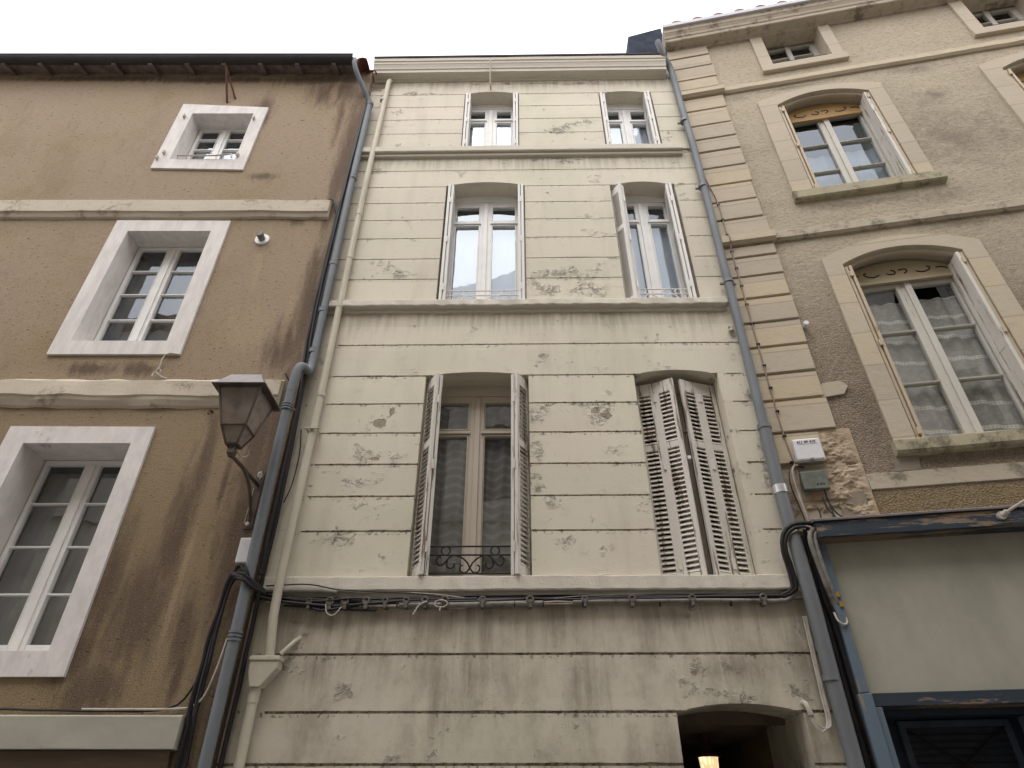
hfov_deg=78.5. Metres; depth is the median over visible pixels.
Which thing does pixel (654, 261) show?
window
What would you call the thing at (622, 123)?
window
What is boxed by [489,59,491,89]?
iron hook
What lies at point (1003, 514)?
sign lamp arm
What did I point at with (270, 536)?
black cables
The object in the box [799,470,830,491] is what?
junction box
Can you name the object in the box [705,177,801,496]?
clipped cable
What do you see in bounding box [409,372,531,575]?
window
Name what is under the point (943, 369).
window
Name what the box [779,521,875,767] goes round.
corner cable coil
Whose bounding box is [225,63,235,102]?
iron stay
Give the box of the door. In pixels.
[896,719,1023,767]
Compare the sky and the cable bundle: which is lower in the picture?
the cable bundle
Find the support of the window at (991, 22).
in the stone house at (862, 162)
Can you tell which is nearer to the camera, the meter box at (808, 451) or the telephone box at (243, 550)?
the telephone box at (243, 550)
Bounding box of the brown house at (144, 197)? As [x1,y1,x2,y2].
[0,53,376,767]
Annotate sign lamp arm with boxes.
[996,499,1023,519]
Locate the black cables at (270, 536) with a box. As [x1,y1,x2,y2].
[217,94,369,767]
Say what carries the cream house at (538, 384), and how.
on the ground
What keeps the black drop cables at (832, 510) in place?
hanging from the junction box at (812, 481)
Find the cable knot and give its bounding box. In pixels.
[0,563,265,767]
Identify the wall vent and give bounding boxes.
[255,230,269,244]
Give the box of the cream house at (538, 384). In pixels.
[216,52,846,767]
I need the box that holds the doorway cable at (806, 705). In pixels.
[800,616,831,732]
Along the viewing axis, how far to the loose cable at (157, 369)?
6.62 m
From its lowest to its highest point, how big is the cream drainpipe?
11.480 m
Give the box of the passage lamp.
[695,734,720,767]
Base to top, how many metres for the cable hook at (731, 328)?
0.061 m
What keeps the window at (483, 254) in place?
in the cream house at (538, 384)
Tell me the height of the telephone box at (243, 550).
0.230 m
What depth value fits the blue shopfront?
5.01 m
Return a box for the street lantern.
[211,373,280,529]
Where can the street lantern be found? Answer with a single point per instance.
(248, 405)
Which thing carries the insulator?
attached to the stone house at (862, 162)
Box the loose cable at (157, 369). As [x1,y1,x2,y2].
[151,353,178,378]
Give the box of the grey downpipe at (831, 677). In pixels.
[655,39,864,767]
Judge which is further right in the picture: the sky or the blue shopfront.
the blue shopfront
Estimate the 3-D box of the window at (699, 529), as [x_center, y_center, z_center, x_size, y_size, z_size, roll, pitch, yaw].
[1.767,1.099,6.658,0.998,2.355,1.214,0,-35,1]
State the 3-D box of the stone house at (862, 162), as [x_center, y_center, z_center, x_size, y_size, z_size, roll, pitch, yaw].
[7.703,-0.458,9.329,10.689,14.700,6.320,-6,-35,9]
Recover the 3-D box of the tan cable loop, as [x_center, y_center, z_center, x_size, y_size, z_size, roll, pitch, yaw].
[2.708,1.071,5.792,0.194,0.755,0.058,7,-35,-9]
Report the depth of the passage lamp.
5.95 m
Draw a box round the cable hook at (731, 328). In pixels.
[728,325,733,332]
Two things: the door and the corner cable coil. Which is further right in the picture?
the door
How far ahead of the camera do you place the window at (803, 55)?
9.86 m
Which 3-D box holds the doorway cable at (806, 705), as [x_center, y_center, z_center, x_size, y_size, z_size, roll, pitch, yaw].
[2.369,2.310,5.019,0.211,0.862,0.096,0,-35,1]
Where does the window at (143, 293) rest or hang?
in the brown house at (144, 197)
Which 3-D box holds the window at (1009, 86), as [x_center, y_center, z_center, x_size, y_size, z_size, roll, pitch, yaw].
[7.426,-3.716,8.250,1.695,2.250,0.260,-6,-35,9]
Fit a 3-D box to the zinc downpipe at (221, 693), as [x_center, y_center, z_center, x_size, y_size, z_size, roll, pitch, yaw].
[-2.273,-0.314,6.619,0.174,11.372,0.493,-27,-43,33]
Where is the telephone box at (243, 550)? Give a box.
[235,538,250,564]
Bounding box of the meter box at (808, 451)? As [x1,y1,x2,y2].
[791,438,824,464]
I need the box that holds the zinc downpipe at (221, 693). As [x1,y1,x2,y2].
[197,58,373,767]
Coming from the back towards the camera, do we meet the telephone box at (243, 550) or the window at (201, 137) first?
the window at (201, 137)
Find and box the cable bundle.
[255,584,795,615]
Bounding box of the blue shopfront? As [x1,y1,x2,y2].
[811,504,1023,767]
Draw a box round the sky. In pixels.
[0,0,791,69]
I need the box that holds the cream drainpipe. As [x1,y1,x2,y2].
[233,78,392,767]
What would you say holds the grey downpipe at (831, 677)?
attached to the stone house at (862, 162)
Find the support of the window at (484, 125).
in the cream house at (538, 384)
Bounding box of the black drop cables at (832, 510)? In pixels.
[817,489,843,517]
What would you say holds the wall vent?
attached to the brown house at (144, 197)
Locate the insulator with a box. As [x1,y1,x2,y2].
[803,320,808,328]
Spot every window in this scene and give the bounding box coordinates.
[0,426,155,676]
[46,220,230,355]
[150,104,268,170]
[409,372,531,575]
[438,183,525,299]
[462,92,518,145]
[599,91,660,143]
[611,183,696,297]
[635,378,754,574]
[749,24,848,74]
[757,82,947,203]
[821,234,1023,456]
[947,0,1023,37]
[977,52,1023,125]
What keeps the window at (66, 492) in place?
in the brown house at (144, 197)
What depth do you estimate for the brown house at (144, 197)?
6.86 m
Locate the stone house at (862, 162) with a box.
[626,0,1023,767]
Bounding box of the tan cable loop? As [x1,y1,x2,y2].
[788,464,811,529]

